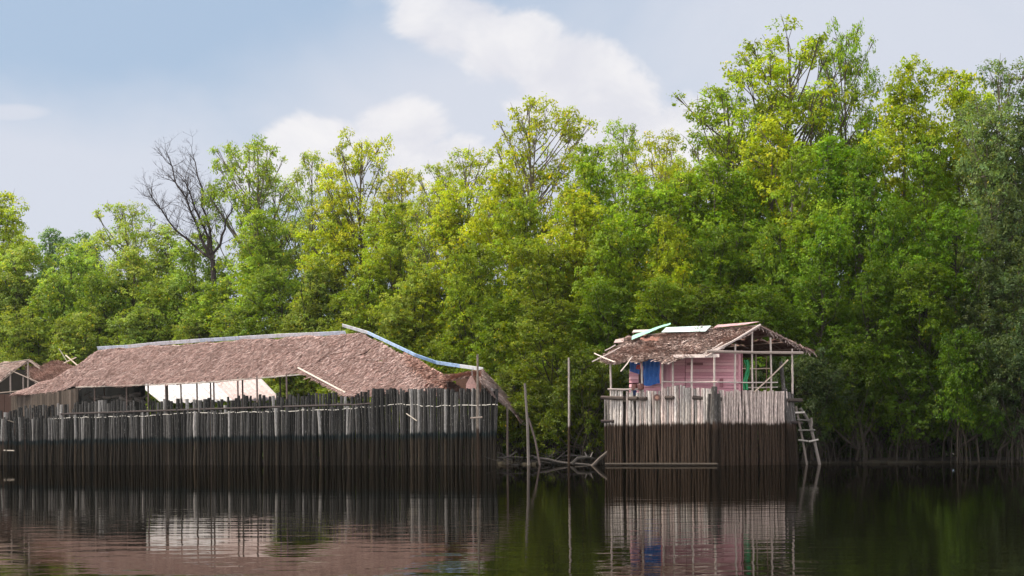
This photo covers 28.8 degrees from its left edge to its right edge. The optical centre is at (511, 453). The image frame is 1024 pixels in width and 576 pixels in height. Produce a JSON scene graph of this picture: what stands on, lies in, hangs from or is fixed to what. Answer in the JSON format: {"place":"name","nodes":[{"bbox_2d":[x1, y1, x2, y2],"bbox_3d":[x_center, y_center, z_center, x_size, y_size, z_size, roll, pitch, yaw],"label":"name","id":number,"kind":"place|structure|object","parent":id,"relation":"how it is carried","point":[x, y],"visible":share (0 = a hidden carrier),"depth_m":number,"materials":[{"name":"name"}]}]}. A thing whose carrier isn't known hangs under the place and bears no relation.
{"place":"outdoors","nodes":[
{"label":"outdoors","id":0,"kind":"place"},
{"bbox_2d":[0,462,1023,575],"bbox_3d":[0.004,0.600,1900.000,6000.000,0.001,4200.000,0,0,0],"label":"water","id":1,"kind":"structure","parent":0,"point":[898,519],"depth_m":17.90,"materials":[{"name":"black liquid"}]},
{"bbox_2d":[0,349,76,463],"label":"broken shed","id":2,"kind":"structure","parent":1,"relation":"on","point":[12,380],"depth_m":155.60,"materials":[{"name":"brown plant"}]},
{"bbox_2d":[145,379,275,403],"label":"metal roofed shed","id":3,"kind":"structure","parent":1,"relation":"on","point":[224,390],"depth_m":140.43,"materials":[{"name":"white metal"}]},
{"bbox_2d":[11,324,483,464],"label":"thatched shed","id":4,"kind":"structure","parent":1,"relation":"on","point":[343,363],"depth_m":127.30,"materials":[{"name":"brown plant"}]},
{"bbox_2d":[0,388,497,464],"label":"palisade fence","id":5,"kind":"object","parent":1,"relation":"in","point":[446,434],"visible":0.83,"depth_m":117.24,"materials":[{"name":"brown wood"}]},
{"bbox_2d":[400,352,525,464],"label":"porch annex","id":6,"kind":"object","parent":1,"relation":"on","point":[461,379],"visible":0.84,"depth_m":107.20,"materials":[{"name":"brown plant"}]},
{"bbox_2d":[600,361,802,465],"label":"palisade fence","id":7,"kind":"object","parent":1,"relation":"in","point":[691,425],"visible":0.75,"depth_m":92.16,"materials":[{"name":"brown wood"}]},
{"bbox_2d":[592,322,816,407],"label":"stilt hut","id":8,"kind":"object","parent":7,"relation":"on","point":[696,356],"visible":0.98,"depth_m":93.45,"materials":[{"name":"pink wood"}]},
{"bbox_2d":[643,359,659,385],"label":"blue tarp","id":9,"kind":"object","parent":8,"relation":"hanging from","point":[651,371],"visible":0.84,"depth_m":94.88,"materials":[{"name":"plastic"}]},
{"bbox_2d":[795,406,820,464],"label":"ladder","id":10,"kind":"object","parent":1,"relation":"in","point":[810,424],"visible":0.98,"depth_m":92.43,"materials":[{"name":"grey wood"}]},
{"bbox_2d":[0,0,1023,369],"label":"sky","id":11,"kind":"structure","parent":0,"point":[88,88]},
{"bbox_2d":[180,453,1022,464],"bbox_3d":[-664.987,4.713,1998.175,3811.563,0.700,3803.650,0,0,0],"label":"ground","id":12,"kind":"structure","parent":0,"point":[984,459],"depth_m":101.24,"materials":[{"name":"brown soil"}]},
{"bbox_2d":[0,190,41,295],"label":"mangrove tree","id":13,"kind":"object","parent":12,"relation":"on","point":[6,215],"visible":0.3,"depth_m":182.68,"materials":[{"name":"green plant"}]},
{"bbox_2d":[0,269,48,360],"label":"mangrove tree","id":14,"kind":"object","parent":12,"relation":"on","point":[16,300],"visible":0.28,"depth_m":174.32,"materials":[{"name":"green plant"}]},
{"bbox_2d":[0,234,63,362],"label":"mangrove tree","id":15,"kind":"object","parent":12,"relation":"on","point":[25,265],"visible":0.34,"depth_m":176.34,"materials":[{"name":"green plant"}]},
{"bbox_2d":[0,304,65,369],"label":"mangrove tree","id":16,"kind":"object","parent":12,"relation":"on","point":[28,326],"visible":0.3,"depth_m":168.82,"materials":[{"name":"green plant"}]},
{"bbox_2d":[1,274,79,367],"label":"mangrove tree","id":17,"kind":"object","parent":12,"relation":"on","point":[51,307],"visible":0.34,"depth_m":170.35,"materials":[{"name":"green plant"}]},
{"bbox_2d":[23,225,77,311],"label":"mangrove tree","id":18,"kind":"object","parent":12,"relation":"on","point":[51,248],"visible":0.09,"depth_m":199.08,"materials":[{"name":"green plant"}]},
{"bbox_2d":[32,242,104,359],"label":"mangrove tree","id":19,"kind":"object","parent":12,"relation":"on","point":[74,268],"visible":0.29,"depth_m":173.14,"materials":[{"name":"green plant"}]},
{"bbox_2d":[47,310,114,365],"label":"mangrove tree","id":20,"kind":"object","parent":12,"relation":"on","point":[84,351],"visible":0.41,"depth_m":163.51,"materials":[{"name":"green plant"}]},
{"bbox_2d":[64,267,137,364],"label":"mangrove tree","id":21,"kind":"object","parent":12,"relation":"on","point":[95,286],"visible":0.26,"depth_m":166.65,"materials":[{"name":"green plant"}]},
{"bbox_2d":[76,200,162,313],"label":"mangrove tree","id":22,"kind":"object","parent":12,"relation":"on","point":[98,237],"visible":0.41,"depth_m":181.73,"materials":[{"name":"green plant"}]},
{"bbox_2d":[73,245,175,345],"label":"mangrove tree","id":23,"kind":"object","parent":12,"relation":"on","point":[134,257],"visible":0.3,"depth_m":168.18,"materials":[{"name":"green plant"}]},
{"bbox_2d":[99,304,180,432],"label":"mangrove tree","id":24,"kind":"object","parent":12,"relation":"on","point":[133,316],"visible":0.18,"depth_m":159.18,"materials":[{"name":"green plant"}]},
{"bbox_2d":[92,223,212,334],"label":"mangrove tree","id":25,"kind":"object","parent":12,"relation":"on","point":[163,260],"visible":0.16,"depth_m":179.47,"materials":[{"name":"green plant"}]},
{"bbox_2d":[118,276,190,408],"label":"mangrove tree","id":26,"kind":"object","parent":12,"relation":"on","point":[159,297],"visible":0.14,"depth_m":161.04,"materials":[{"name":"green plant"}]},
{"bbox_2d":[131,131,238,300],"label":"bare tree","id":27,"kind":"object","parent":12,"relation":"on","point":[210,254],"visible":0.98,"depth_m":158.68,"materials":[{"name":"brown plant"}]},
{"bbox_2d":[146,313,227,460],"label":"mangrove tree","id":28,"kind":"object","parent":12,"relation":"on","point":[199,330],"visible":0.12,"depth_m":153.89,"materials":[{"name":"green plant"}]},
{"bbox_2d":[145,276,238,453],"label":"mangrove tree","id":29,"kind":"object","parent":12,"relation":"on","point":[208,287],"visible":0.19,"depth_m":155.54,"materials":[{"name":"green plant"}]},
{"bbox_2d":[161,232,241,338],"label":"mangrove tree","id":30,"kind":"object","parent":12,"relation":"on","point":[186,282],"visible":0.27,"depth_m":161.23,"materials":[{"name":"green plant"}]},
{"bbox_2d":[206,305,285,448],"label":"mangrove tree","id":31,"kind":"object","parent":12,"relation":"on","point":[233,332],"visible":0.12,"depth_m":146.37,"materials":[{"name":"green plant"}]},
{"bbox_2d":[191,206,306,341],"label":"mangrove tree","id":32,"kind":"object","parent":12,"relation":"on","point":[256,260],"visible":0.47,"depth_m":153.10,"materials":[{"name":"green plant"}]},
{"bbox_2d":[194,134,310,320],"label":"mangrove tree","id":33,"kind":"object","parent":12,"relation":"on","point":[232,168],"visible":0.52,"depth_m":159.04,"materials":[{"name":"green plant"}]},
{"bbox_2d":[219,264,310,445],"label":"mangrove tree","id":34,"kind":"object","parent":12,"relation":"on","point":[270,279],"visible":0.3,"depth_m":146.37,"materials":[{"name":"green plant"}]},
{"bbox_2d":[236,172,314,318],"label":"mangrove tree","id":35,"kind":"object","parent":12,"relation":"on","point":[275,190],"visible":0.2,"depth_m":161.31,"materials":[{"name":"green plant"}]},
{"bbox_2d":[234,310,327,460],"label":"mangrove tree","id":36,"kind":"object","parent":12,"relation":"on","point":[270,382],"visible":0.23,"depth_m":140.42,"materials":[{"name":"green plant"}]},
{"bbox_2d":[267,255,356,458],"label":"mangrove tree","id":37,"kind":"object","parent":12,"relation":"on","point":[315,295],"visible":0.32,"depth_m":141.28,"materials":[{"name":"green plant"}]},
{"bbox_2d":[275,149,353,302],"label":"mangrove tree","id":38,"kind":"object","parent":12,"relation":"on","point":[301,176],"visible":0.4,"depth_m":154.71,"materials":[{"name":"green plant"}]},
{"bbox_2d":[295,209,370,376],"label":"mangrove tree","id":39,"kind":"object","parent":12,"relation":"on","point":[340,254],"visible":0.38,"depth_m":143.75,"materials":[{"name":"green plant"}]},
{"bbox_2d":[310,319,385,459],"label":"mangrove tree","id":40,"kind":"object","parent":12,"relation":"on","point":[326,390],"visible":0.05,"depth_m":133.56,"materials":[{"name":"green plant"}]},
{"bbox_2d":[303,126,418,304],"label":"mangrove tree","id":41,"kind":"object","parent":12,"relation":"on","point":[362,217],"visible":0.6,"depth_m":144.23,"materials":[{"name":"green plant"}]},
{"bbox_2d":[317,263,407,402],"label":"mangrove tree","id":42,"kind":"object","parent":12,"relation":"on","point":[371,295],"visible":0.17,"depth_m":135.00,"materials":[{"name":"green plant"}]},
{"bbox_2d":[349,201,441,342],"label":"mangrove tree","id":43,"kind":"object","parent":12,"relation":"on","point":[386,248],"visible":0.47,"depth_m":136.72,"materials":[{"name":"green plant"}]},
{"bbox_2d":[367,319,433,452],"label":"mangrove tree","id":44,"kind":"object","parent":12,"relation":"on","point":[397,330],"visible":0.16,"depth_m":126.77,"materials":[{"name":"green plant"}]},
{"bbox_2d":[363,166,440,289],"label":"mangrove tree","id":45,"kind":"object","parent":12,"relation":"on","point":[386,199],"visible":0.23,"depth_m":141.95,"materials":[{"name":"green plant"}]},
{"bbox_2d":[364,255,457,449],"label":"mangrove tree","id":46,"kind":"object","parent":12,"relation":"on","point":[405,312],"visible":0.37,"depth_m":127.00,"materials":[{"name":"green plant"}]},
{"bbox_2d":[395,159,467,313],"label":"mangrove tree","id":47,"kind":"object","parent":12,"relation":"on","point":[414,251],"visible":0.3,"depth_m":135.02,"materials":[{"name":"green plant"}]},
{"bbox_2d":[387,194,479,366],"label":"mangrove tree","id":48,"kind":"object","parent":12,"relation":"on","point":[453,216],"visible":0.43,"depth_m":127.06,"materials":[{"name":"green plant"}]},
{"bbox_2d":[416,306,498,417],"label":"mangrove tree","id":49,"kind":"object","parent":12,"relation":"on","point":[452,352],"visible":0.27,"depth_m":118.19,"materials":[{"name":"green plant"}]},
{"bbox_2d":[424,144,508,342],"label":"mangrove tree","id":50,"kind":"object","parent":12,"relation":"on","point":[478,164],"visible":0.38,"depth_m":127.67,"materials":[{"name":"green plant"}]},
{"bbox_2d":[436,240,524,456],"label":"mangrove tree","id":51,"kind":"object","parent":12,"relation":"on","point":[479,275],"visible":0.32,"depth_m":117.41,"materials":[{"name":"green plant"}]},
{"bbox_2d":[452,292,541,459],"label":"mangrove tree","id":52,"kind":"object","parent":12,"relation":"on","point":[503,314],"visible":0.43,"depth_m":113.22,"materials":[{"name":"green plant"}]},
{"bbox_2d":[451,156,559,357],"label":"mangrove tree","id":53,"kind":"object","parent":12,"relation":"on","point":[483,225],"visible":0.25,"depth_m":122.28,"materials":[{"name":"green plant"}]},
{"bbox_2d":[473,186,549,362],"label":"mangrove tree","id":54,"kind":"object","parent":12,"relation":"on","point":[519,221],"visible":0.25,"depth_m":119.11,"materials":[{"name":"green plant"}]},
{"bbox_2d":[491,367,549,464],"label":"mangrove tree","id":55,"kind":"object","parent":12,"relation":"on","point":[512,426],"visible":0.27,"depth_m":109.82,"materials":[{"name":"green plant"}]},
{"bbox_2d":[488,235,577,458],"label":"mangrove tree","id":56,"kind":"object","parent":12,"relation":"on","point":[543,275],"visible":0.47,"depth_m":110.74,"materials":[{"name":"green plant"}]},
{"bbox_2d":[470,91,607,265],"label":"mangrove tree","id":57,"kind":"object","parent":12,"relation":"on","point":[532,178],"visible":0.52,"depth_m":125.40,"materials":[{"name":"green plant"}]},
{"bbox_2d":[498,295,603,464],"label":"mangrove tree","id":58,"kind":"object","parent":12,"relation":"on","point":[549,319],"visible":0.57,"depth_m":105.89,"materials":[{"name":"green plant"}]},
{"bbox_2d":[503,382,598,464],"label":"mangrove tree","id":59,"kind":"object","parent":12,"relation":"on","point":[541,442],"visible":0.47,"depth_m":105.17,"materials":[{"name":"green plant"}]},
{"bbox_2d":[531,186,614,457],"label":"mangrove tree","id":60,"kind":"object","parent":12,"relation":"on","point":[576,248],"visible":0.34,"depth_m":112.46,"materials":[{"name":"green plant"}]},
{"bbox_2d":[539,341,626,464],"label":"mangrove tree","id":61,"kind":"object","parent":12,"relation":"on","point":[594,368],"visible":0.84,"depth_m":102.80,"materials":[{"name":"green plant"}]},
{"bbox_2d":[551,141,623,326],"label":"mangrove tree","id":62,"kind":"object","parent":12,"relation":"on","point":[594,178],"visible":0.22,"depth_m":118.13,"materials":[{"name":"green plant"}]},
{"bbox_2d":[529,219,647,453],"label":"mangrove tree","id":63,"kind":"object","parent":12,"relation":"on","point":[610,256],"visible":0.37,"depth_m":107.84,"materials":[{"name":"green plant"}]},
{"bbox_2d":[158,254,1022,458],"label":"undergrowth","id":64,"kind":"object","parent":12,"relation":"on","point":[844,452],"visible":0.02,"depth_m":107.19,"materials":[{"name":"green plant"}]},
{"bbox_2d":[546,277,645,463],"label":"mangrove tree","id":65,"kind":"object","parent":12,"relation":"on","point":[597,330],"visible":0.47,"depth_m":105.34,"materials":[{"name":"green plant"}]},
{"bbox_2d":[586,116,662,290],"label":"mangrove tree","id":66,"kind":"object","parent":12,"relation":"on","point":[623,149],"visible":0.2,"depth_m":119.55,"materials":[{"name":"green plant"}]},
{"bbox_2d":[590,169,668,364],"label":"mangrove tree","id":67,"kind":"object","parent":12,"relation":"on","point":[635,197],"visible":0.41,"depth_m":112.01,"materials":[{"name":"green plant"}]},
{"bbox_2d":[597,273,711,419],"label":"mangrove tree","id":68,"kind":"object","parent":12,"relation":"on","point":[653,321],"visible":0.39,"depth_m":103.91,"materials":[{"name":"green plant"}]},
{"bbox_2d":[627,127,702,258],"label":"mangrove tree","id":69,"kind":"object","parent":12,"relation":"on","point":[650,145],"visible":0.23,"depth_m":114.83,"materials":[{"name":"green plant"}]},
{"bbox_2d":[626,212,710,456],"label":"mangrove tree","id":70,"kind":"object","parent":12,"relation":"on","point":[666,262],"visible":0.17,"depth_m":107.27,"materials":[{"name":"green plant"}]},
{"bbox_2d":[631,167,728,329],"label":"mangrove tree","id":71,"kind":"object","parent":12,"relation":"on","point":[675,197],"visible":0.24,"depth_m":111.47,"materials":[{"name":"green plant"}]},
{"bbox_2d":[635,151,770,313],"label":"mangrove tree","id":72,"kind":"object","parent":12,"relation":"on","point":[718,195],"visible":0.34,"depth_m":110.91,"materials":[{"name":"green plant"}]},
{"bbox_2d":[663,279,745,343],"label":"mangrove tree","id":73,"kind":"object","parent":12,"relation":"on","point":[719,306],"visible":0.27,"depth_m":103.52,"materials":[{"name":"green plant"}]},
{"bbox_2d":[669,219,754,344],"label":"mangrove tree","id":74,"kind":"object","parent":12,"relation":"on","point":[708,272],"visible":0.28,"depth_m":107.36,"materials":[{"name":"green plant"}]},
{"bbox_2d":[647,70,805,238],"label":"mangrove tree","id":75,"kind":"object","parent":12,"relation":"on","point":[723,117],"visible":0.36,"depth_m":118.44,"materials":[{"name":"green plant"}]},
{"bbox_2d":[699,166,784,359],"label":"mangrove tree","id":76,"kind":"object","parent":12,"relation":"on","point":[745,201],"visible":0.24,"depth_m":111.29,"materials":[{"name":"green plant"}]},
{"bbox_2d":[691,110,816,306],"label":"mangrove tree","id":77,"kind":"object","parent":12,"relation":"on","point":[772,134],"visible":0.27,"depth_m":112.37,"materials":[{"name":"green plant"}]},
{"bbox_2d":[721,221,804,390],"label":"mangrove tree","id":78,"kind":"object","parent":12,"relation":"on","point":[768,264],"visible":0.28,"depth_m":106.20,"materials":[{"name":"green plant"}]},
{"bbox_2d":[727,281,808,427],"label":"mangrove tree","id":79,"kind":"object","parent":12,"relation":"on","point":[766,318],"visible":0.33,"depth_m":102.34,"materials":[{"name":"green plant"}]},
{"bbox_2d":[741,356,797,434],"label":"mangrove tree","id":80,"kind":"object","parent":12,"relation":"on","point":[760,375],"visible":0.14,"depth_m":101.32,"materials":[{"name":"green plant"}]},
{"bbox_2d":[687,14,878,247],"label":"mangrove tree","id":81,"kind":"object","parent":12,"relation":"on","point":[776,71],"visible":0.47,"depth_m":118.41,"materials":[{"name":"green plant"}]},
{"bbox_2d":[746,140,849,342],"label":"mangrove tree","id":82,"kind":"object","parent":12,"relation":"on","point":[791,191],"visible":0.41,"depth_m":109.29,"materials":[{"name":"green plant"}]},
{"bbox_2d":[769,344,858,463],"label":"mangrove tree","id":83,"kind":"object","parent":12,"relation":"on","point":[807,397],"visible":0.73,"depth_m":99.81,"materials":[{"name":"green plant"}]},
{"bbox_2d":[763,263,872,460],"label":"mangrove tree","id":84,"kind":"object","parent":12,"relation":"on","point":[811,303],"visible":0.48,"depth_m":102.48,"materials":[{"name":"green plant"}]},
{"bbox_2d":[771,206,872,457],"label":"mangrove tree","id":85,"kind":"object","parent":12,"relation":"on","point":[833,248],"visible":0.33,"depth_m":105.39,"materials":[{"name":"green plant"}]},
{"bbox_2d":[777,132,894,300],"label":"mangrove tree","id":86,"kind":"object","parent":12,"relation":"on","point":[829,175],"visible":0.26,"depth_m":110.72,"materials":[{"name":"green plant"}]},
{"bbox_2d":[799,16,895,285],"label":"mangrove tree","id":87,"kind":"object","parent":12,"relation":"on","point":[839,54],"visible":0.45,"depth_m":118.60,"materials":[{"name":"green plant"}]},
{"bbox_2d":[809,336,899,462],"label":"mangrove tree","id":88,"kind":"object","parent":12,"relation":"on","point":[857,425],"visible":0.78,"depth_m":100.55,"materials":[{"name":"green plant"}]},
{"bbox_2d":[814,137,916,352],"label":"mangrove tree","id":89,"kind":"object","parent":12,"relation":"on","point":[857,202],"visible":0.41,"depth_m":108.67,"materials":[{"name":"green plant"}]},
{"bbox_2d":[823,258,943,457],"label":"mangrove tree","id":90,"kind":"object","parent":12,"relation":"on","point":[874,309],"visible":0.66,"depth_m":101.90,"materials":[{"name":"green plant"}]},
{"bbox_2d":[847,193,947,456],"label":"mangrove tree","id":91,"kind":"object","parent":12,"relation":"on","point":[890,235],"visible":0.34,"depth_m":104.88,"materials":[{"name":"green plant"}]},
{"bbox_2d":[838,53,972,341],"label":"mangrove tree","id":92,"kind":"object","parent":12,"relation":"on","point":[913,97],"visible":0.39,"depth_m":111.87,"materials":[{"name":"green plant"}]},
{"bbox_2d":[861,346,957,461],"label":"mangrove tree","id":93,"kind":"object","parent":12,"relation":"on","point":[917,422],"visible":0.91,"depth_m":100.39,"materials":[{"name":"green plant"}]},
{"bbox_2d":[875,257,983,459],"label":"mangrove tree","id":94,"kind":"object","parent":12,"relation":"on","point":[915,299],"visible":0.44,"depth_m":101.74,"materials":[{"name":"green plant"}]},
{"bbox_2d":[891,132,967,352],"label":"mangrove tree","id":95,"kind":"object","parent":12,"relation":"on","point":[922,175],"visible":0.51,"depth_m":109.49,"materials":[{"name":"green plant"}]},
{"bbox_2d":[890,201,1002,456],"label":"mangrove tree","id":96,"kind":"object","parent":12,"relation":"on","point":[947,219],"visible":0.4,"depth_m":103.56,"materials":[{"name":"green plant"}]},
{"bbox_2d":[907,66,1014,296],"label":"mangrove tree","id":97,"kind":"object","parent":12,"relation":"on","point":[954,94],"visible":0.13,"depth_m":113.26,"materials":[{"name":"green plant"}]},
{"bbox_2d":[918,326,1006,462],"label":"mangrove tree","id":98,"kind":"object","parent":12,"relation":"on","point":[964,407],"visible":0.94,"depth_m":98.32,"materials":[{"name":"green plant"}]},
{"bbox_2d":[941,259,1023,458],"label":"mangrove tree","id":99,"kind":"object","parent":12,"relation":"on","point":[990,322],"visible":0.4,"depth_m":100.98,"materials":[{"name":"green plant"}]},
{"bbox_2d":[943,119,1023,456],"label":"mangrove tree","id":100,"kind":"object","parent":12,"relation":"on","point":[970,197],"visible":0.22,"depth_m":107.44,"materials":[{"name":"green plant"}]},
{"bbox_2d":[950,54,1023,398],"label":"mangrove tree","id":101,"kind":"object","parent":12,"relation":"on","point":[990,115],"visible":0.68,"depth_m":106.97,"materials":[{"name":"green plant"}]},
{"bbox_2d":[958,179,1023,456],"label":"mangrove tree","id":102,"kind":"object","parent":12,"relation":"on","point":[998,242],"visible":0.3,"depth_m":103.63,"materials":[{"name":"green plant"}]},
{"bbox_2d":[968,263,1023,460],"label":"mangrove tree","id":103,"kind":"object","parent":12,"relation":"on","point":[1019,276],"visible":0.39,"depth_m":99.53,"materials":[{"name":"green plant"}]},
{"bbox_2d":[969,320,1023,462],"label":"mangrove tree","id":104,"kind":"object","parent":12,"relation":"on","point":[1013,435],"visible":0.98,"depth_m":97.83,"materials":[{"name":"green plant"}]},
{"bbox_2d":[988,83,1023,304],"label":"mangrove tree","id":105,"kind":"object","parent":12,"relation":"on","point":[1018,136],"visible":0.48,"depth_m":105.83,"materials":[{"name":"green plant"}]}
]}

